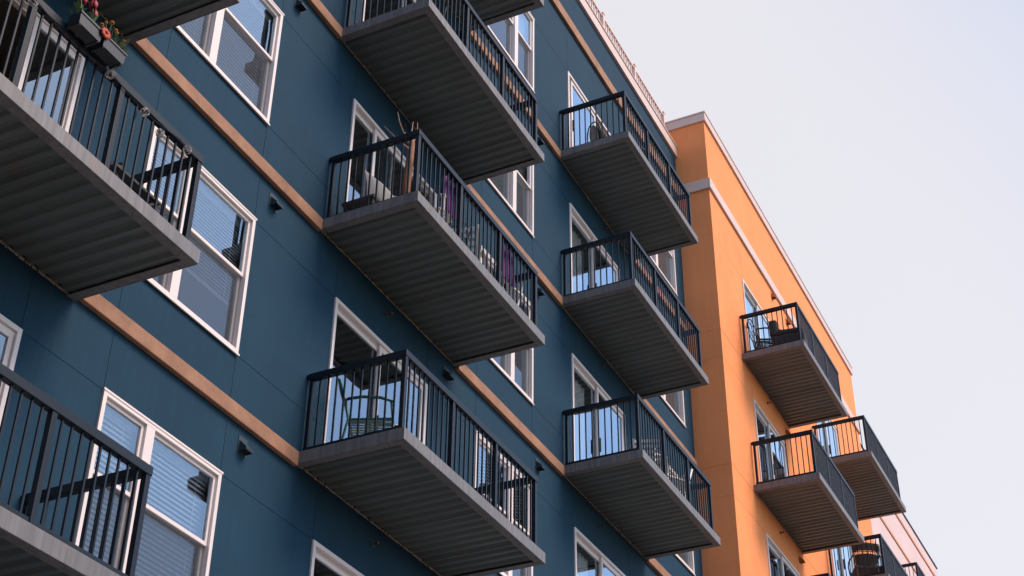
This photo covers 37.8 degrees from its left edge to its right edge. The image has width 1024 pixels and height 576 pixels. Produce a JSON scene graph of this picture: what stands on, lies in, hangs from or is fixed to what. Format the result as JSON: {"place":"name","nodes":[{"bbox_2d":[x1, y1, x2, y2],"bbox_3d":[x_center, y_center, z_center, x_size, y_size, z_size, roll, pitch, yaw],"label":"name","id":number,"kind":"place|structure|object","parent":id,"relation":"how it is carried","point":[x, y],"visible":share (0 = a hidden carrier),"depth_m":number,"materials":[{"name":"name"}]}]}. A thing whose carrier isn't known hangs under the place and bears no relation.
{"place":"outdoors","nodes":[
{"label":"outdoors","id":0,"kind":"place"},
{"bbox_2d":[109,163,160,206],"bbox_3d":[-3.328,-0.636,12.549,0.400,0.493,0.600,-15,-37,22],"label":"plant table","id":1,"kind":"object","parent":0,"point":[127,178],"visible":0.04,"depth_m":12.60,"materials":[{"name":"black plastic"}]},
{"bbox_2d":[451,220,470,244],"bbox_3d":[-0.740,-0.424,18.540,0.445,0.719,0.452,-15,-37,22],"label":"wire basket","id":2,"kind":"object","parent":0,"point":[465,230],"visible":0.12,"depth_m":18.66,"materials":[{"name":"black metal"}]},
{"bbox_2d":[665,110,907,575],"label":"orange building","id":3,"kind":"structure","parent":0,"point":[802,484],"depth_m":31.62,"materials":[{"name":"paint"}]},
{"bbox_2d":[742,278,770,350],"bbox_3d":[5.493,1.281,33.108,0.140,2.220,2.200,-15,-37,22],"label":"balcony door","id":4,"kind":"structure","parent":3,"relation":"in","point":[751,305],"depth_m":33.29,"materials":[{"name":"glass"}]},
{"bbox_2d":[746,319,781,348],"bbox_3d":[5.383,1.145,31.786,0.698,1.028,0.606,0,-34,0],"label":"patio chair","id":5,"kind":"object","parent":3,"relation":"on","point":[761,342],"visible":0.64,"depth_m":31.70,"materials":[{"name":"black metal"}]},
{"bbox_2d":[753,399,787,481],"bbox_3d":[5.462,3.797,31.384,0.140,2.220,2.200,-15,-37,22],"label":"balcony door","id":6,"kind":"structure","parent":3,"relation":"in","point":[764,428],"depth_m":31.57,"materials":[{"name":"white plastic"}]},
{"bbox_2d":[765,533,799,575],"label":"balcony door","id":7,"kind":"structure","parent":3,"relation":"in","point":[779,565],"depth_m":29.96,"materials":[{"name":"white plastic"}]},
{"bbox_2d":[768,320,807,345],"bbox_3d":[5.935,1.244,31.755,0.730,0.730,1.200,-10,-36,15],"label":"outdoor sofa","id":8,"kind":"object","parent":3,"relation":"on","point":[781,334],"visible":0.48,"depth_m":31.28,"materials":[{"name":"grey fabric"}]},
{"bbox_2d":[816,420,839,456],"bbox_3d":[7.822,3.991,37.022,0.140,2.220,2.200,-15,-37,22],"label":"balcony door","id":9,"kind":"structure","parent":3,"relation":"in","point":[830,427],"depth_m":37.40,"materials":[{"name":"glass"}]},
{"bbox_2d":[831,546,853,575],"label":"balcony door","id":10,"kind":"structure","parent":3,"relation":"in","point":[849,547],"depth_m":35.30,"materials":[{"name":"glass"}]},
{"bbox_2d":[848,542,879,575],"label":"wicker chair","id":11,"kind":"object","parent":3,"relation":"on","point":[865,560],"visible":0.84,"depth_m":33.75,"materials":[{"name":"brown wicker"}]},
{"bbox_2d":[588,0,1023,575],"label":"sky","id":12,"kind":"structure","parent":0,"point":[880,143],"materials":[{"name":"white"}]},
{"bbox_2d":[860,443,937,575],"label":"pink building","id":13,"kind":"structure","parent":0,"point":[897,532],"depth_m":48.14,"materials":[{"name":"paint"}]},
{"bbox_2d":[874,539,881,565],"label":"balcony door","id":14,"kind":"structure","parent":13,"relation":"in","point":[880,560],"depth_m":44.31,"materials":[{"name":"white plastic"}]},
{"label":"pavement","id":15,"kind":"structure","parent":0,"visible":0},
{"bbox_2d":[0,0,720,575],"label":"blue building","id":16,"kind":"structure","parent":15,"relation":"on","point":[212,328],"depth_m":17.06,"materials":[{"name":"paint"}]},
{"bbox_2d":[0,313,22,423],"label":"balcony door","id":17,"kind":"structure","parent":16,"relation":"in","point":[12,333],"depth_m":12.11,"materials":[{"name":"white plastic"}]},
{"bbox_2d":[8,0,84,131],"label":"balcony door","id":18,"kind":"structure","parent":16,"relation":"in","point":[16,3],"depth_m":13.60,"materials":[{"name":"white plastic"}]},
{"bbox_2d":[66,10,101,46],"bbox_3d":[-3.405,-2.037,11.831,0.207,0.124,0.278,-15,-37,22],"label":"rail planter","id":19,"kind":"object","parent":16,"relation":"attached to","point":[83,26],"visible":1,"depth_m":11.77,"materials":[{"name":"plastic"}]},
{"bbox_2d":[74,0,86,13],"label":"tulip","id":20,"kind":"object","parent":19,"relation":"in","point":[77,6],"visible":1,"depth_m":11.74,"materials":[{"name":"green plant"}]},
{"bbox_2d":[76,0,87,12],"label":"tulip","id":21,"kind":"object","parent":19,"relation":"in","point":[84,2],"visible":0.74,"depth_m":11.92,"materials":[{"name":"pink plant"}]},
{"bbox_2d":[89,10,97,24],"bbox_3d":[-3.345,-2.133,11.953,0.091,0.214,0.077,-15,-37,22],"label":"tulip","id":22,"kind":"object","parent":19,"relation":"in","point":[95,13],"visible":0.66,"depth_m":11.97,"materials":[{"name":"pink plant"}]},
{"bbox_2d":[89,0,98,21],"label":"tulip","id":23,"kind":"object","parent":19,"relation":"in","point":[93,5],"visible":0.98,"depth_m":11.94,"materials":[{"name":"pink plant"}]},
{"bbox_2d":[69,7,129,54],"bbox_3d":[-3.308,-2.045,12.003,0.297,0.127,0.698,-15,-37,22],"label":"planter greenery","id":24,"kind":"object","parent":19,"relation":"in","point":[122,45],"visible":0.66,"depth_m":12.06,"materials":[{"name":"green plant"}]},
{"bbox_2d":[101,27,110,39],"bbox_3d":[-3.251,-2.042,11.940,0.049,0.128,0.116,-15,-37,22],"label":"hanging bloom","id":25,"kind":"object","parent":24,"relation":"hanging from","point":[105,32],"visible":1,"depth_m":11.91,"materials":[{"name":"pink plant"}]},
{"bbox_2d":[90,35,127,69],"bbox_3d":[-3.277,-1.889,12.045,0.207,0.124,0.278,-15,-37,22],"label":"rail planter","id":26,"kind":"object","parent":16,"relation":"attached to","point":[110,53],"visible":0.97,"depth_m":12.00,"materials":[{"name":"plastic"}]},
{"bbox_2d":[27,0,194,157],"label":"string lights","id":27,"kind":"object","parent":16,"relation":"hanging from","point":[143,109],"visible":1,"depth_m":12.37,"materials":[{"name":"black plastic"}]},
{"bbox_2d":[74,387,223,575],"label":"window","id":28,"kind":"structure","parent":16,"relation":"in","point":[150,436],"depth_m":13.53,"materials":[{"name":"white plastic"}]},
{"bbox_2d":[142,125,256,355],"bbox_3d":[-3.226,-0.458,14.979,0.199,1.740,1.784,-15,-37,22],"label":"window","id":29,"kind":"structure","parent":16,"relation":"in","point":[170,282],"depth_m":15.35,"materials":[{"name":"white plastic"}]},
{"bbox_2d":[175,0,284,125],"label":"window","id":30,"kind":"structure","parent":16,"relation":"in","point":[211,39],"depth_m":16.95,"materials":[{"name":"white plastic"}]},
{"bbox_2d":[309,540,363,575],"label":"balcony door","id":31,"kind":"structure","parent":16,"relation":"in","point":[319,552],"depth_m":15.82,"materials":[{"name":"white plastic"}]},
{"bbox_2d":[341,193,379,211],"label":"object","id":32,"kind":"object","parent":16,"relation":"on","point":[363,202],"visible":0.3,"depth_m":17.52,"materials":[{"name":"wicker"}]},
{"bbox_2d":[365,170,392,200],"bbox_3d":[-1.540,-1.057,17.899,0.174,0.440,0.740,-24,-41,20],"label":"cushion","id":33,"kind":"object","parent":32,"relation":"on","point":[379,190],"visible":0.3,"depth_m":17.73,"materials":[{"name":"white fabric"}]},
{"bbox_2d":[338,378,397,438],"bbox_3d":[-1.573,1.467,16.190,0.698,1.028,0.606,0,-34,0],"label":"patio chair","id":34,"kind":"object","parent":16,"relation":"on","point":[388,423],"visible":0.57,"depth_m":16.04,"materials":[{"name":"green paint"}]},
{"bbox_2d":[321,297,427,444],"bbox_3d":[-1.615,1.594,17.501,0.140,2.220,2.200,-15,-37,22],"label":"balcony door","id":35,"kind":"structure","parent":16,"relation":"in","point":[343,312],"depth_m":17.78,"materials":[{"name":"white plastic"}]},
{"bbox_2d":[360,0,415,21],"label":"balcony door","id":36,"kind":"structure","parent":16,"relation":"in","point":[394,2],"depth_m":21.16,"materials":[{"name":"white plastic"}]},
{"bbox_2d":[344,98,436,206],"bbox_3d":[-1.584,-0.922,19.224,0.140,2.220,2.200,-15,-37,22],"label":"balcony door","id":37,"kind":"structure","parent":16,"relation":"in","point":[358,111],"depth_m":19.38,"materials":[{"name":"white plastic"}]},
{"bbox_2d":[384,112,417,194],"bbox_3d":[-1.320,-1.479,17.706,0.484,1.503,0.160,25,-41,-31],"label":"driftwood trunk","id":38,"kind":"object","parent":16,"relation":"on","point":[404,186],"visible":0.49,"depth_m":17.75,"materials":[{"name":"brown wood"}]},
{"bbox_2d":[393,193,449,223],"bbox_3d":[-1.083,-0.812,18.168,0.640,0.926,0.712,-3,-35,5],"label":"lounge chair","id":39,"kind":"object","parent":16,"relation":"on","point":[444,214],"visible":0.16,"depth_m":17.94,"materials":[{"name":"white plastic"}]},
{"bbox_2d":[439,176,456,218],"bbox_3d":[-0.754,-1.143,18.193,0.153,0.550,0.340,-15,-37,22],"label":"hanging cloth","id":40,"kind":"object","parent":16,"relation":"hanging from","point":[449,195],"visible":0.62,"depth_m":18.19,"materials":[{"name":"purple fabric"}]},
{"bbox_2d":[452,224,492,275],"bbox_3d":[-0.625,-0.214,19.033,0.640,0.926,0.712,-6,-35,9],"label":"lounge chair","id":41,"kind":"object","parent":16,"relation":"on","point":[477,237],"visible":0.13,"depth_m":18.93,"materials":[{"name":"white plastic"}]},
{"bbox_2d":[474,430,532,575],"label":"window","id":42,"kind":"structure","parent":16,"relation":"in","point":[528,571],"depth_m":20.41,"materials":[{"name":"white plastic"}]},
{"bbox_2d":[480,245,533,404],"bbox_3d":[-0.107,0.567,21.817,0.119,1.740,1.784,-15,-37,22],"label":"window","id":43,"kind":"structure","parent":16,"relation":"in","point":[517,367],"depth_m":21.99,"materials":[{"name":"white plastic"}]},
{"bbox_2d":[501,247,515,287],"bbox_3d":[-0.037,-0.310,19.396,0.153,0.550,0.340,-15,-37,22],"label":"hanging cloth","id":44,"kind":"object","parent":16,"relation":"hanging from","point":[508,267],"visible":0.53,"depth_m":19.38,"materials":[{"name":"purple fabric"}]},
{"bbox_2d":[486,165,534,237],"bbox_3d":[-0.076,-1.949,23.540,0.119,1.740,1.784,-15,-37,22],"label":"window","id":45,"kind":"structure","parent":16,"relation":"in","point":[515,188],"depth_m":23.71,"materials":[{"name":"white plastic"}]},
{"bbox_2d":[486,11,534,93],"bbox_3d":[-0.045,-4.466,25.264,0.119,1.740,1.784,-15,-37,22],"label":"window","id":46,"kind":"structure","parent":16,"relation":"in","point":[515,35],"depth_m":25.45,"materials":[{"name":"white plastic"}]},
{"bbox_2d":[503,277,522,305],"bbox_3d":[-0.222,0.190,19.575,0.608,0.879,0.676,-18,-39,26],"label":"lounge chair","id":47,"kind":"object","parent":16,"relation":"on","point":[514,291],"visible":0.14,"depth_m":19.66,"materials":[{"name":"white plastic"}]},
{"bbox_2d":[567,71,610,146],"bbox_3d":[1.449,-2.498,27.664,0.140,2.220,2.200,-15,-37,22],"label":"balcony door","id":48,"kind":"structure","parent":16,"relation":"in","point":[575,96],"depth_m":27.55,"materials":[{"name":"white plastic"}]},
{"bbox_2d":[587,121,601,141],"bbox_3d":[1.689,-2.486,26.404,0.663,0.854,0.588,15,-37,-19],"label":"hoop chair","id":49,"kind":"object","parent":16,"relation":"on","point":[593,127],"visible":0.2,"depth_m":26.40,"materials":[{"name":"black plastic"}]},
{"bbox_2d":[569,203,619,292],"bbox_3d":[1.418,0.018,25.940,0.140,2.220,2.200,-15,-37,22],"label":"balcony door","id":50,"kind":"structure","parent":16,"relation":"in","point":[580,233],"depth_m":26.05,"materials":[{"name":"white plastic"}]},
{"bbox_2d":[571,353,625,460],"bbox_3d":[1.387,2.534,24.217,0.140,2.220,2.200,-15,-37,22],"label":"balcony door","id":51,"kind":"structure","parent":16,"relation":"in","point":[586,390],"depth_m":24.35,"materials":[{"name":"glass"}]},
{"bbox_2d":[574,527,625,575],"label":"balcony door","id":52,"kind":"structure","parent":16,"relation":"in","point":[589,560],"depth_m":22.69,"materials":[{"name":"white plastic"}]},
{"bbox_2d":[633,439,667,470],"bbox_3d":[2.154,2.860,23.389,0.576,0.833,0.640,-3,-35,5],"label":"lounge chair","id":53,"kind":"object","parent":16,"relation":"on","point":[634,442],"visible":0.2,"depth_m":23.32,"materials":[{"name":"white plastic"}]},
{"bbox_2d":[649,250,677,295],"bbox_3d":[2.941,-0.991,30.282,0.119,1.740,1.784,-15,-37,22],"label":"window","id":54,"kind":"structure","parent":16,"relation":"in","point":[664,262],"depth_m":30.52,"materials":[{"name":"white plastic"}]},
{"bbox_2d":[660,391,685,426],"bbox_3d":[2.910,1.525,28.559,0.119,1.740,1.784,-15,-37,22],"label":"window","id":55,"kind":"structure","parent":16,"relation":"in","point":[675,401],"depth_m":28.76,"materials":[{"name":"white plastic"}]},
{"bbox_2d":[654,449,695,575],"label":"window","id":56,"kind":"structure","parent":16,"relation":"in","point":[687,558],"depth_m":27.03,"materials":[{"name":"white plastic"}]},
{"bbox_2d":[668,468,692,497],"bbox_3d":[2.529,3.282,23.998,0.640,0.833,0.576,21,-39,-27],"label":"lounge chair","id":57,"kind":"object","parent":16,"relation":"on","point":[691,470],"visible":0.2,"depth_m":24.12,"materials":[{"name":"white plastic"}]}
]}

